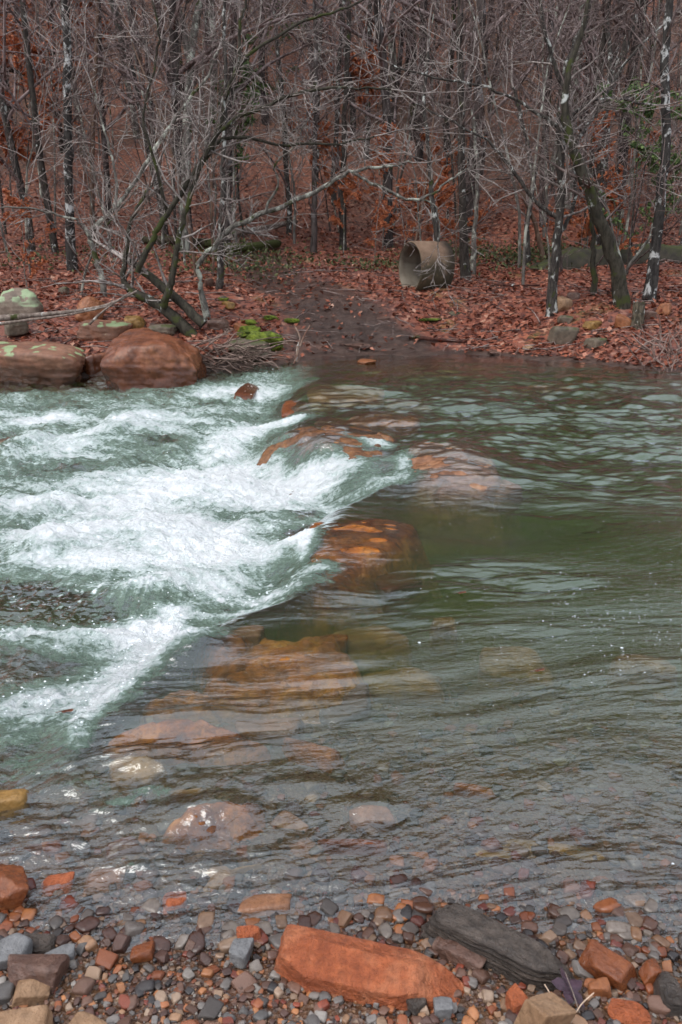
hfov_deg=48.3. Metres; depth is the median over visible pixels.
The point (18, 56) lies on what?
sapling
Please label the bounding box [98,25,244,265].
bare shrub
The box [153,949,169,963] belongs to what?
pebble
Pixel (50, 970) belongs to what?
rock
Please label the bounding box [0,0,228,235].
hillside tree
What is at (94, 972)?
pebble
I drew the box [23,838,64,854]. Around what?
rock
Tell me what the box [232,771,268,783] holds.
rock
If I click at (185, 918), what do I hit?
pebble
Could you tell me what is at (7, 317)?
log
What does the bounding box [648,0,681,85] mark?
sapling
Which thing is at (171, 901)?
rock
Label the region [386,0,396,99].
hillside tree
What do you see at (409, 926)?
pebble
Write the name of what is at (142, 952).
rock
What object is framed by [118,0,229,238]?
sapling
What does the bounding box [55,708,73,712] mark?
leaf
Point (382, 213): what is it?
beech sapling
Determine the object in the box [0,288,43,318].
rock
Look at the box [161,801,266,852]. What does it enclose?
rock
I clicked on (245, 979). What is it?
pebble
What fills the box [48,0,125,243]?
tree
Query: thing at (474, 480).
rock
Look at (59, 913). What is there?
pebble
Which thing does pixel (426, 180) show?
sapling
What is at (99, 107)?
sapling
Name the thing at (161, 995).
pebble
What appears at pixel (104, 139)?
hillside tree
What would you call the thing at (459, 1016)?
pebble
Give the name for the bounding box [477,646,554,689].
rock
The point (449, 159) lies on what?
beech sapling
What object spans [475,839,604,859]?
rock
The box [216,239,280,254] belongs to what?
log
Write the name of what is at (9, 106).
hillside tree
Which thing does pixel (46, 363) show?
boulder
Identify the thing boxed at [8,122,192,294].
bare shrub
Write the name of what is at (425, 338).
log
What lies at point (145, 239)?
log
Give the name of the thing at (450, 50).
hillside tree
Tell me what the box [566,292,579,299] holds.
rock
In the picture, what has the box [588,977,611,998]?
rock
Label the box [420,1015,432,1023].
pebble
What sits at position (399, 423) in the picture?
rock
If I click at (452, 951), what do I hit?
rock
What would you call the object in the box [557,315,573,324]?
rock
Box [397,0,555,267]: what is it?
sapling
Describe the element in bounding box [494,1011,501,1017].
pebble
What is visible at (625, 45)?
tree
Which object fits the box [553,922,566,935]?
pebble
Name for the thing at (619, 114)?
sapling
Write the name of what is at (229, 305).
rock
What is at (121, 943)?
pebble
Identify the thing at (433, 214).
tree
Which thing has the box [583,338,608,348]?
rock
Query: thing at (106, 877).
rock
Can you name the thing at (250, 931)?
rock
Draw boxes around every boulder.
[0,341,85,387]
[99,327,206,401]
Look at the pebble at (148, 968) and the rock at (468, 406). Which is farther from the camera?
the rock at (468, 406)
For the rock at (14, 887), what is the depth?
2.40 m
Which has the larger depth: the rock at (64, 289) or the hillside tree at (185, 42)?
the hillside tree at (185, 42)
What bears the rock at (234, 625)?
on the ground
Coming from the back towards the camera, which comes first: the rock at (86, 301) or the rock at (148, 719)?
the rock at (86, 301)
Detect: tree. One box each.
[0,0,110,152]
[0,0,111,251]
[0,0,149,252]
[0,0,212,224]
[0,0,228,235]
[0,0,276,296]
[0,8,187,93]
[1,0,73,122]
[1,0,337,249]
[36,0,101,271]
[41,0,496,336]
[47,0,189,157]
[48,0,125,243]
[70,0,367,252]
[71,1,161,138]
[75,0,195,138]
[102,0,364,97]
[129,1,140,69]
[154,0,170,85]
[176,0,286,288]
[179,8,195,86]
[192,0,366,235]
[195,0,360,243]
[195,53,531,319]
[205,5,207,41]
[206,0,219,117]
[211,0,373,148]
[226,0,268,125]
[226,0,406,137]
[243,0,470,247]
[247,0,388,184]
[269,0,435,205]
[272,0,436,158]
[278,0,345,253]
[296,0,375,250]
[298,0,681,316]
[311,0,448,140]
[338,0,647,232]
[341,0,533,173]
[352,0,546,161]
[365,0,476,241]
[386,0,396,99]
[391,0,466,122]
[404,0,680,208]
[404,8,409,76]
[418,0,663,227]
[421,0,504,279]
[430,0,475,109]
[439,61,515,274]
[446,0,573,174]
[453,0,545,260]
[478,0,681,226]
[480,19,555,264]
[486,0,497,60]
[487,0,681,182]
[492,0,681,240]
[497,0,572,108]
[507,0,626,184]
[513,0,655,309]
[520,0,661,185]
[545,119,622,295]
[575,0,660,244]
[611,0,681,301]
[612,0,622,64]
[619,0,673,84]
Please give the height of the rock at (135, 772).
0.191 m
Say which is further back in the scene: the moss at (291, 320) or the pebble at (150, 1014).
the moss at (291, 320)
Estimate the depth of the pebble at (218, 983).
2.13 m
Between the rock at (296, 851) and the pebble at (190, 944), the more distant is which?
the rock at (296, 851)
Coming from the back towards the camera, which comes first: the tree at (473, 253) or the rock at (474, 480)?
the tree at (473, 253)
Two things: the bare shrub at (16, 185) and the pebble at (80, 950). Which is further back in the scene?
the bare shrub at (16, 185)
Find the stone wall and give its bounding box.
[529,243,681,269]
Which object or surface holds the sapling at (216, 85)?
on the ground
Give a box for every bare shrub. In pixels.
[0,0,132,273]
[0,122,48,253]
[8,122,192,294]
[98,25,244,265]
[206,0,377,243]
[333,58,535,263]
[477,73,681,272]
[524,0,681,210]
[575,65,681,273]
[599,107,681,245]
[616,11,681,171]
[628,112,681,242]
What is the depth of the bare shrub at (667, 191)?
20.64 m
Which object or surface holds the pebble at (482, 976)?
on the ground
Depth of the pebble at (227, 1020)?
2.00 m
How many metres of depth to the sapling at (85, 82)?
26.31 m
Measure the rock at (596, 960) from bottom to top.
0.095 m
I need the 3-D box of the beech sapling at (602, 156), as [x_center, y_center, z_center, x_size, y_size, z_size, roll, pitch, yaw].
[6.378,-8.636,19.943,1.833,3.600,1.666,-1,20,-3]
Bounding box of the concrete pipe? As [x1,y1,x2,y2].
[398,241,454,290]
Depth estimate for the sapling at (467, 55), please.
25.73 m
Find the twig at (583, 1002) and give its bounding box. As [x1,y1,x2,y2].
[570,992,593,1023]
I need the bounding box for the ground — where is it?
[0,0,681,1023]
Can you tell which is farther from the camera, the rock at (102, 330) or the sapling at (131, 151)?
the sapling at (131, 151)
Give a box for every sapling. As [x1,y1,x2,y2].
[0,0,34,107]
[0,0,42,233]
[0,0,121,235]
[0,0,170,258]
[0,2,36,67]
[0,16,62,197]
[0,35,57,210]
[0,48,61,253]
[0,177,18,212]
[1,53,62,182]
[1,188,58,288]
[8,0,39,39]
[31,0,75,110]
[32,74,138,248]
[37,0,111,154]
[43,0,120,155]
[63,15,99,189]
[72,0,205,277]
[73,9,135,196]
[81,9,136,149]
[88,1,144,134]
[102,0,196,246]
[103,8,156,122]
[107,52,159,214]
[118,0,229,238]
[134,0,283,239]
[136,0,255,228]
[146,0,303,242]
[151,0,292,275]
[182,7,286,215]
[186,0,287,234]
[192,0,253,187]
[198,37,296,209]
[199,44,263,220]
[287,73,341,230]
[288,103,347,231]
[291,0,375,217]
[299,2,343,135]
[317,0,502,228]
[329,164,362,252]
[330,10,386,124]
[351,46,398,174]
[356,123,407,250]
[363,199,394,263]
[368,22,455,212]
[371,0,477,238]
[393,177,432,243]
[395,3,473,100]
[395,34,472,229]
[396,0,504,240]
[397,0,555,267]
[402,129,453,240]
[407,32,496,261]
[421,0,536,165]
[421,173,457,232]
[427,3,469,130]
[430,0,509,172]
[437,129,485,217]
[438,83,492,204]
[438,184,458,255]
[450,0,547,200]
[465,0,538,182]
[467,0,628,236]
[467,200,498,258]
[475,0,618,283]
[478,65,570,279]
[494,0,607,271]
[499,2,548,147]
[514,0,628,240]
[517,10,620,186]
[523,2,616,231]
[533,0,643,140]
[539,2,630,198]
[541,0,681,244]
[543,109,615,248]
[555,5,623,197]
[564,41,649,244]
[572,23,659,142]
[572,171,620,248]
[573,0,681,242]
[576,53,619,138]
[579,33,658,222]
[602,40,681,245]
[603,164,639,267]
[613,1,677,93]
[615,2,681,185]
[625,0,681,235]
[626,93,660,183]
[646,0,681,124]
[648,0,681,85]
[648,21,681,174]
[654,42,680,145]
[668,28,681,243]
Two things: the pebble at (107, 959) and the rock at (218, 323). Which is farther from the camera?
the rock at (218, 323)
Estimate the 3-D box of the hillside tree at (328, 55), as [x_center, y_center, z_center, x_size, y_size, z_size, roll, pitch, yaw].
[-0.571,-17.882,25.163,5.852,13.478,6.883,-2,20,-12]
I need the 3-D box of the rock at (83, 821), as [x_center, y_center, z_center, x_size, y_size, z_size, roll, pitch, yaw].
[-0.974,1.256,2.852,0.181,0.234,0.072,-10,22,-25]
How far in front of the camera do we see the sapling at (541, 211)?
17.10 m
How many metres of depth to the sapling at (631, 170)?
18.82 m
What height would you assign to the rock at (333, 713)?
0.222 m
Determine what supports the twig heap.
on the ground
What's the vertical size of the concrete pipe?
1.086 m
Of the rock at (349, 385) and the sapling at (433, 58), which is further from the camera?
the sapling at (433, 58)
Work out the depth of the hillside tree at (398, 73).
29.63 m
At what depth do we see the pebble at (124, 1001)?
2.06 m
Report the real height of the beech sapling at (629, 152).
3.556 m
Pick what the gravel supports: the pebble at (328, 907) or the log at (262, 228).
the pebble at (328, 907)
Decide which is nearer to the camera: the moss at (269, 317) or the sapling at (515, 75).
the moss at (269, 317)
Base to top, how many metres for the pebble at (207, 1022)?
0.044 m
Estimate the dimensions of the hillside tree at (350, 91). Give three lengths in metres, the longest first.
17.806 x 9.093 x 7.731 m
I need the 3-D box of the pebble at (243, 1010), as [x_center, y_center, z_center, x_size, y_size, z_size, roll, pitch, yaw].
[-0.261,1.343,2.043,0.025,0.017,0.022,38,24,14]
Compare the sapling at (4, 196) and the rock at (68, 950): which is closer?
the rock at (68, 950)
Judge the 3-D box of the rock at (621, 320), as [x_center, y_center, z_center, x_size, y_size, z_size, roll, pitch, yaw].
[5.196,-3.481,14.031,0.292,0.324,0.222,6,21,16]
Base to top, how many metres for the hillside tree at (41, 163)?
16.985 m
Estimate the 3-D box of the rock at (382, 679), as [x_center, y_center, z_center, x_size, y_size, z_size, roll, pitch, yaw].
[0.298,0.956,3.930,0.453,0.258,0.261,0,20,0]
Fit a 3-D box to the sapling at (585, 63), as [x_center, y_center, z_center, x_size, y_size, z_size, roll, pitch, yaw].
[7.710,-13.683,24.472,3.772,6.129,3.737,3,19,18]
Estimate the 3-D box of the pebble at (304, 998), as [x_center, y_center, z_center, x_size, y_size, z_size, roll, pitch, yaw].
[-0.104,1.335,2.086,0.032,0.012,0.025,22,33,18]
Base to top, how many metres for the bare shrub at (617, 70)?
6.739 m
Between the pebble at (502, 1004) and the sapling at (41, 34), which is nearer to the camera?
the pebble at (502, 1004)
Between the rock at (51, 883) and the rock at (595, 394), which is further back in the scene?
the rock at (595, 394)
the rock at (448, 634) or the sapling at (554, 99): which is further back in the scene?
the sapling at (554, 99)
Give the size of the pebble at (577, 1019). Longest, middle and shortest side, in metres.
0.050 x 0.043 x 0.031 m
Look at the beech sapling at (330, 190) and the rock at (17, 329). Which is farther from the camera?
the beech sapling at (330, 190)
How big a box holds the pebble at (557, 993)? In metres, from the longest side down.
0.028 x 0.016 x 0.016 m
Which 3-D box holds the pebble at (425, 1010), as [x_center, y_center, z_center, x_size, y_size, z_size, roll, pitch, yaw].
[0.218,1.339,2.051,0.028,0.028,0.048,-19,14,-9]
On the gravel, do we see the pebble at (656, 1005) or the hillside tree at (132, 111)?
the pebble at (656, 1005)
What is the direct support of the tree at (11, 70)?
on the ground
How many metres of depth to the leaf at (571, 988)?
2.06 m
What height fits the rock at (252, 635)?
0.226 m
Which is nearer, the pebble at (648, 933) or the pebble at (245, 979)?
the pebble at (245, 979)
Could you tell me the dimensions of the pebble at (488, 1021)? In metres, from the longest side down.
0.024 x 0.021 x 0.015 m
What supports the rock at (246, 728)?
on the ground
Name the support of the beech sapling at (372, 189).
on the ground
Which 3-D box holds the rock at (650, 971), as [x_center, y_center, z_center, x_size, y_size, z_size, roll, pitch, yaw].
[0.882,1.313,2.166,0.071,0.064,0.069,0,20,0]
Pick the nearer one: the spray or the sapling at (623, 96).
the spray
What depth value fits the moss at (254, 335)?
13.69 m
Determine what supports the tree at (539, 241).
on the ground
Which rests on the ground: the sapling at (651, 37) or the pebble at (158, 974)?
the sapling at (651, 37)
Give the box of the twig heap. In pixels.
[618,313,681,373]
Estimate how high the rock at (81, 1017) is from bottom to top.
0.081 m
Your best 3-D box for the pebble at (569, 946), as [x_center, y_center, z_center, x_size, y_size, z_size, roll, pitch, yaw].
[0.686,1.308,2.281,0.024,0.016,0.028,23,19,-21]
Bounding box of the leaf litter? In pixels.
[0,169,681,368]
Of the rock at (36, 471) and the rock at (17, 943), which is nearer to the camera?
the rock at (17, 943)
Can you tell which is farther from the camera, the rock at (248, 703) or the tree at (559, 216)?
the tree at (559, 216)
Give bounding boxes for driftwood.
[293,324,310,363]
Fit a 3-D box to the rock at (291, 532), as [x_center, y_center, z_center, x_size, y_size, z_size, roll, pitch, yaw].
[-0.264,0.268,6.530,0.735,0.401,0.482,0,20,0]
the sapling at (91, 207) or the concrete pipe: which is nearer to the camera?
the concrete pipe
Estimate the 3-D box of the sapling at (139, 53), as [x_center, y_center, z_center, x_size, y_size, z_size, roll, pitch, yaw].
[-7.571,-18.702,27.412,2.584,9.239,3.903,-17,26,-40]
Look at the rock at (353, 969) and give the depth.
2.11 m
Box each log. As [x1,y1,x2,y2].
[0,290,136,320]
[0,305,113,325]
[88,292,130,324]
[141,236,224,247]
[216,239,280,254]
[231,219,297,235]
[409,335,473,343]
[486,282,539,286]
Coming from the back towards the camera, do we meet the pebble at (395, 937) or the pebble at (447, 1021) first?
the pebble at (395, 937)
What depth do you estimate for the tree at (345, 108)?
20.17 m
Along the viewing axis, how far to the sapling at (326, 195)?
23.11 m
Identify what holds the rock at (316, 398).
in the water
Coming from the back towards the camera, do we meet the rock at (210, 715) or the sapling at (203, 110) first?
the sapling at (203, 110)
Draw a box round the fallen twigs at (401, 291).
[0,243,681,365]
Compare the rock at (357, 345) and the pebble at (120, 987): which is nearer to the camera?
the pebble at (120, 987)
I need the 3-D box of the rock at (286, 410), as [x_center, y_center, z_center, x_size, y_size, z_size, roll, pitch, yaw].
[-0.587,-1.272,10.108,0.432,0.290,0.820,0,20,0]
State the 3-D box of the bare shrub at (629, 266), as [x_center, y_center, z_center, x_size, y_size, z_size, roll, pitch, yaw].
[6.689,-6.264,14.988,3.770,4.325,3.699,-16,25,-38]
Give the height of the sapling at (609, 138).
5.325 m
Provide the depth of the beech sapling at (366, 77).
25.85 m
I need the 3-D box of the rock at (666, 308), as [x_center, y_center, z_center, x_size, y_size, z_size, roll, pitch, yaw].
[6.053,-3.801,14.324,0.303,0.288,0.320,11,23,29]
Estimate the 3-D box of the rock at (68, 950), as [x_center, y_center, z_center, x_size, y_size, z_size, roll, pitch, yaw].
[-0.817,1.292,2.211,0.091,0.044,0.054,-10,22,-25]
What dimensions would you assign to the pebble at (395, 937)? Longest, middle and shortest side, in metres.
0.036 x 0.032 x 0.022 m
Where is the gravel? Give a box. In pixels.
[0,672,681,1023]
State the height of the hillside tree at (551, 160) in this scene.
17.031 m
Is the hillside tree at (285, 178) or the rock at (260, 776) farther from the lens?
the hillside tree at (285, 178)
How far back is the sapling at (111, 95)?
27.24 m
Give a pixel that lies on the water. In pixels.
(324, 487)
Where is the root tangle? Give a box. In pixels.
[187,327,303,376]
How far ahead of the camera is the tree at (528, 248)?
18.78 m
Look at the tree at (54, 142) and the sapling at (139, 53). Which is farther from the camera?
the sapling at (139, 53)
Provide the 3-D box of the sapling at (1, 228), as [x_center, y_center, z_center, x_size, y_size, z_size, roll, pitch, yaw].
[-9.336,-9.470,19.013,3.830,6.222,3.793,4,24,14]
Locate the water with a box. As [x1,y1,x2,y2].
[0,353,681,952]
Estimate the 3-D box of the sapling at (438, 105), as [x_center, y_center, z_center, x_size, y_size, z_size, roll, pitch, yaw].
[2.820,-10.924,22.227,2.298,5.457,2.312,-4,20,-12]
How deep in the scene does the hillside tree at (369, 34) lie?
27.70 m
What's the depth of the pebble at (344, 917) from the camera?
2.37 m
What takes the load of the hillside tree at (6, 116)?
on the ground
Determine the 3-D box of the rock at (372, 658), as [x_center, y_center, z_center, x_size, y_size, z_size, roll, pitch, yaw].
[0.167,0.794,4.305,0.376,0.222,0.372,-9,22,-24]
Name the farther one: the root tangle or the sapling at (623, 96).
the sapling at (623, 96)
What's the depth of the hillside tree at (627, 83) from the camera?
21.42 m
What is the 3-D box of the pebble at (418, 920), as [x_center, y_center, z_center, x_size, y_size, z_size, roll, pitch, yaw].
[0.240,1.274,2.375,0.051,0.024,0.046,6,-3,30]
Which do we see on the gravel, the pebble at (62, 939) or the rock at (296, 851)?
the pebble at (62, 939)
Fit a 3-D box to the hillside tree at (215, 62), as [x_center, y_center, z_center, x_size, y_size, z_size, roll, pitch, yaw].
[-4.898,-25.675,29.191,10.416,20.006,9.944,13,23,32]
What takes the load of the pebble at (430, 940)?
on the ground
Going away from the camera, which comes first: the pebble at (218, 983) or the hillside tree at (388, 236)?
the pebble at (218, 983)
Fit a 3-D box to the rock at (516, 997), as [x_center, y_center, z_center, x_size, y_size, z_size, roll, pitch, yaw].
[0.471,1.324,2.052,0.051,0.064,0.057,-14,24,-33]
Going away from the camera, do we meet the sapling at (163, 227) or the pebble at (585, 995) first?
the pebble at (585, 995)
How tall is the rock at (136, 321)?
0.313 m
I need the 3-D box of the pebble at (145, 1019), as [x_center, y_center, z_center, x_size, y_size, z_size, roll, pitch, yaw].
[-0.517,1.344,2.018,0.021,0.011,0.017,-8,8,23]
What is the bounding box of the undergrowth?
[2,232,671,283]
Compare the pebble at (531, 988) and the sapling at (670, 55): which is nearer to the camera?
the pebble at (531, 988)
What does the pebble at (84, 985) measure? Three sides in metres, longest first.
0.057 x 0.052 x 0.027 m
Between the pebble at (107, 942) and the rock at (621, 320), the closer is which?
the pebble at (107, 942)
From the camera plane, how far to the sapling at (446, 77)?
27.23 m
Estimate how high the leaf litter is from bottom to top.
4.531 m
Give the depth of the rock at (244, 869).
2.58 m
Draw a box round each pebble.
[0,980,14,1005]
[54,1001,61,1008]
[55,934,70,946]
[56,909,62,916]
[69,959,77,969]
[72,976,94,995]
[75,942,86,956]
[84,966,101,979]
[95,948,118,970]
[102,937,111,947]
[102,973,107,980]
[105,1006,115,1015]
[111,932,130,953]
[116,982,124,993]
[117,1016,130,1023]
[118,994,129,1010]
[121,913,133,920]
[122,972,128,982]
[124,921,144,939]
[134,979,154,991]
[142,1016,150,1022]
[143,963,154,972]
[148,1009,154,1016]
[151,970,164,980]
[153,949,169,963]
[154,990,168,1001]
[164,979,173,987]
[172,953,178,958]
[178,910,190,923]
[180,1019,199,1023]
[184,939,195,950]
[185,1004,197,1015]
[197,996,223,1020]
[199,952,211,966]
[204,1020,220,1023]
[206,965,220,974]
[213,920,220,929]
[214,990,223,998]
[216,981,221,987]
[222,1017,233,1023]
[231,971,257,993]
[238,1005,248,1015]
[249,959,262,972]
[252,954,261,960]
[254,973,260,979]
[265,943,271,950]
[271,1001,277,1008]
[298,992,309,1004]
[306,1014,320,1023]
[308,991,319,999]
[319,897,338,916]
[329,922,339,933]
[337,909,352,928]
[368,918,377,929]
[391,933,402,943]
[396,1014,407,1023]
[401,921,419,934]
[410,915,426,926]
[420,1005,429,1015]
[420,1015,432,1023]
[428,937,435,945]
[442,1018,453,1023]
[456,1013,464,1020]
[457,1006,464,1012]
[471,968,490,984]
[485,1018,492,1023]
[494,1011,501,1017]
[496,986,505,995]
[500,998,506,1010]
[505,1009,516,1023]
[509,916,521,924]
[527,984,535,992]
[540,929,557,942]
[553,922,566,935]
[553,990,562,996]
[564,949,576,958]
[566,943,573,950]
[571,960,593,978]
[571,1014,587,1023]
[583,978,593,988]
[583,990,594,1001]
[592,1008,603,1020]
[593,917,605,926]
[598,1017,605,1023]
[606,1019,613,1023]
[611,905,624,921]
[611,989,617,996]
[621,942,638,957]
[627,978,636,990]
[642,929,652,937]
[647,995,670,1014]
[662,960,672,972]
[672,971,679,977]
[678,934,681,949]
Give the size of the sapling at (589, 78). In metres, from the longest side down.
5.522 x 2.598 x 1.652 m
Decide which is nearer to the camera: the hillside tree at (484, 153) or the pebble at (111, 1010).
the pebble at (111, 1010)
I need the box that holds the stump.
[631,301,644,329]
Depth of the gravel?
2.49 m
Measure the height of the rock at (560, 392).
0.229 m
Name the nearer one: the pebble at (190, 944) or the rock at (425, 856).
the pebble at (190, 944)
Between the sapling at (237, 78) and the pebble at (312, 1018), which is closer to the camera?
the pebble at (312, 1018)
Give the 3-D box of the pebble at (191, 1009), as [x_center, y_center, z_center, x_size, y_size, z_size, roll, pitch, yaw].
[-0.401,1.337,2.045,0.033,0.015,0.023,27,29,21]
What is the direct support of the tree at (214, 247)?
on the ground
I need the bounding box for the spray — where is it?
[2,394,408,727]
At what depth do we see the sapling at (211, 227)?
15.93 m
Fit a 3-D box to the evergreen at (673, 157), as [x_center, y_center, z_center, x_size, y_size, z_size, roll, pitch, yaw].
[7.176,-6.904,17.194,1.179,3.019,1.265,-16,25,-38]
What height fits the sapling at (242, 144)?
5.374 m
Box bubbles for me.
[402,516,681,863]
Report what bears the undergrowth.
on the ground
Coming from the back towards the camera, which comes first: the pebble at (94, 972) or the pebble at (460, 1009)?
the pebble at (94, 972)
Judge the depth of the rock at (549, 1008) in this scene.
1.91 m
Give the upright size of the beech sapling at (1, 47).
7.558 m
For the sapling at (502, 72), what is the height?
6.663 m
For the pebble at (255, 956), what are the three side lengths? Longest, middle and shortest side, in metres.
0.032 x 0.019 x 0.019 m
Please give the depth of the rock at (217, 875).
2.55 m
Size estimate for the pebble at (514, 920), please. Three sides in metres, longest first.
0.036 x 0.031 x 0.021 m
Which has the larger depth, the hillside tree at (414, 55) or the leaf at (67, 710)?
the hillside tree at (414, 55)
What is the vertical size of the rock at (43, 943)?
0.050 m
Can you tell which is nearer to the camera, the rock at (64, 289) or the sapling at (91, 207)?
the rock at (64, 289)
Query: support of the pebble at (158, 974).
on the gravel
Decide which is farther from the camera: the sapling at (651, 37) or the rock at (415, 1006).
the sapling at (651, 37)
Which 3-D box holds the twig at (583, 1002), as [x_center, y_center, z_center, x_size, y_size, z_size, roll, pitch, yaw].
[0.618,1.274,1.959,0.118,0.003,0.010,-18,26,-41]
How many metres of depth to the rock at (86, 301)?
14.22 m
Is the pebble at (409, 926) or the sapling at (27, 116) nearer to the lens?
the pebble at (409, 926)
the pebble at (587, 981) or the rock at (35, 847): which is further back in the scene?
the rock at (35, 847)
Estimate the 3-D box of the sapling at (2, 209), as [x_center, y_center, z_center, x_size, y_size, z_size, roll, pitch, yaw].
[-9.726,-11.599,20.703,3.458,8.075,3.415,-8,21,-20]
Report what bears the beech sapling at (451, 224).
on the ground
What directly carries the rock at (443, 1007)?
on the gravel
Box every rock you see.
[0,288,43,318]
[0,442,62,477]
[0,789,32,821]
[0,864,28,912]
[0,933,32,970]
[0,1004,52,1023]
[4,319,28,336]
[7,954,69,994]
[11,979,50,1007]
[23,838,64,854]
[25,933,56,953]
[41,871,74,896]
[45,943,74,959]
[58,287,69,294]
[68,1011,107,1023]
[70,814,99,827]
[75,296,104,321]
[76,319,132,341]
[82,867,126,896]
[85,352,104,374]
[102,719,271,766]
[105,836,144,858]
[109,755,169,791]
[124,315,145,328]
[130,940,154,963]
[139,689,222,725]
[143,716,154,723]
[147,324,177,334]
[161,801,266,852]
[162,891,186,914]
[165,788,203,808]
[186,632,254,690]
[200,609,244,644]
[200,636,373,724]
[203,866,233,891]
[204,278,213,286]
[207,318,229,331]
[217,691,260,709]
[222,301,234,308]
[228,338,272,361]
[229,625,264,644]
[229,938,253,968]
[231,864,261,874]
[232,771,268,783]
[233,382,258,403]
[234,323,245,330]
[235,717,304,746]
[236,925,261,939]
[237,893,293,918]
[257,425,399,519]
[269,810,308,830]
[274,520,441,641]
[274,924,463,1010]
[281,400,311,429]
[281,737,345,772]
[283,515,323,564]
[289,838,320,860]
[307,385,384,421]
[308,522,324,552]
[315,418,345,424]
[317,839,386,855]
[319,634,347,652]
[319,682,370,729]
[333,625,412,672]
[339,384,361,385]
[344,343,370,348]
[348,414,421,442]
[349,805,395,831]
[357,359,376,364]
[362,667,444,706]
[365,364,514,386]
[373,570,422,613]
[376,316,389,320]
[376,442,521,557]
[380,401,435,419]
[406,998,427,1015]
[408,851,442,864]
[420,903,574,992]
[429,391,516,409]
[429,617,457,656]
[432,936,485,970]
[433,996,452,1020]
[447,311,460,315]
[452,782,496,798]
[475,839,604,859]
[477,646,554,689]
[489,350,500,354]
[494,479,522,518]
[505,983,527,1012]
[506,384,574,398]
[514,992,576,1023]
[523,346,532,350]
[547,326,579,343]
[557,296,572,311]
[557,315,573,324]
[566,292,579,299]
[578,939,637,991]
[579,389,634,406]
[582,321,601,329]
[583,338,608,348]
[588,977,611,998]
[606,654,677,693]
[607,998,651,1023]
[614,314,630,328]
[638,958,661,984]
[644,311,656,319]
[653,972,681,1018]
[655,303,671,315]
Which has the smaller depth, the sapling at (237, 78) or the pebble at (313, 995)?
the pebble at (313, 995)
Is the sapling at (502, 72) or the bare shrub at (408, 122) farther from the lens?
the sapling at (502, 72)
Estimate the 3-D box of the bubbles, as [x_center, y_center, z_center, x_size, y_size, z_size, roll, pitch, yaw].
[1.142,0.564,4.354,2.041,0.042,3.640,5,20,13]
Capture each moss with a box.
[237,325,260,337]
[241,319,256,324]
[246,331,283,351]
[262,315,278,319]
[284,318,299,322]
[419,318,440,320]
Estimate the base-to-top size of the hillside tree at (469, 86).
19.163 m
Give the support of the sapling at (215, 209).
on the ground
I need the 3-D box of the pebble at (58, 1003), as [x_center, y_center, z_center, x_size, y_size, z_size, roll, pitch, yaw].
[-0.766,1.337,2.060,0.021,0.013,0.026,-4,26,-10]
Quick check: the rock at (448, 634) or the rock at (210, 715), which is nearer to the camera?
the rock at (210, 715)
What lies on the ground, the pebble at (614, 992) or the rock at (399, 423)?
the pebble at (614, 992)
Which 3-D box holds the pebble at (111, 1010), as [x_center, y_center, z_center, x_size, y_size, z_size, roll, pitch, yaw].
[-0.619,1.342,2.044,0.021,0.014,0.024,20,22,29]
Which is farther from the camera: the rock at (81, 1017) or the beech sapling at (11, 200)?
the beech sapling at (11, 200)
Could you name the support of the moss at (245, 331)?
on the ground
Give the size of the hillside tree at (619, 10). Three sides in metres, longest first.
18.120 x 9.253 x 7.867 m
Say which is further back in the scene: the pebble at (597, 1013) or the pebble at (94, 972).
the pebble at (94, 972)
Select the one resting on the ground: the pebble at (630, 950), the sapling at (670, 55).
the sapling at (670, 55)
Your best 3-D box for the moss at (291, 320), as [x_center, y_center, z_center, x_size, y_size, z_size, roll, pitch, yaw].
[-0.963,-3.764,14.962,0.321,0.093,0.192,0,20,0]
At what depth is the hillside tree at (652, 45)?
29.73 m
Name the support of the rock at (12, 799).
on the ground
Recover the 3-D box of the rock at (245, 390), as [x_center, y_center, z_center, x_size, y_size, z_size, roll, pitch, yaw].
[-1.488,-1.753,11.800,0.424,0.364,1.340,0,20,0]
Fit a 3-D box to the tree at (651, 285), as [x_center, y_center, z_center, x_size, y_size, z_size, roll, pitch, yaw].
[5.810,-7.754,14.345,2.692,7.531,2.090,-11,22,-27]
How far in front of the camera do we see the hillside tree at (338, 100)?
24.01 m
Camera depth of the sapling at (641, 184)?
18.20 m
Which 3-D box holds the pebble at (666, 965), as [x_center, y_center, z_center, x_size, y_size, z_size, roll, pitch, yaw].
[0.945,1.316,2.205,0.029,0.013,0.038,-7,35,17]
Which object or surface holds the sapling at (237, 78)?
on the ground
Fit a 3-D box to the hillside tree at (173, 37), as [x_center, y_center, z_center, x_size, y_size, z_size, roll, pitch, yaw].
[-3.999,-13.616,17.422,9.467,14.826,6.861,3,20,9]
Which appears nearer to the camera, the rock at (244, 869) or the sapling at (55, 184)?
the rock at (244, 869)
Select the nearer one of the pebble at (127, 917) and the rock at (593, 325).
the pebble at (127, 917)
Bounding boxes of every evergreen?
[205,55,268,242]
[240,0,304,116]
[596,66,681,274]
[645,135,681,216]
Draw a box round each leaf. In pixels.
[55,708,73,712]
[551,967,584,1012]
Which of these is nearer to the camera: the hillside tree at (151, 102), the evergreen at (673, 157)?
the evergreen at (673, 157)
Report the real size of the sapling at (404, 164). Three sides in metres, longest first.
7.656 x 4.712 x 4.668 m
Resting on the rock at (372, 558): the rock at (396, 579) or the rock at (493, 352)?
the rock at (396, 579)
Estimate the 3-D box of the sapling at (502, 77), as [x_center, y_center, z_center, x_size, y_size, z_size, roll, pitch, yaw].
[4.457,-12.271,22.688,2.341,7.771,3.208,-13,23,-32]
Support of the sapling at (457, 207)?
on the ground
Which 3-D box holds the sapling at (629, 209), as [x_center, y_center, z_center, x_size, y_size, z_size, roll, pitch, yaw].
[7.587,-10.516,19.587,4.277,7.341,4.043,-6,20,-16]
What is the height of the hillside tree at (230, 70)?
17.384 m
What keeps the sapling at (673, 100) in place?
on the ground
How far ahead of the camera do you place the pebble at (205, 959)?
2.21 m

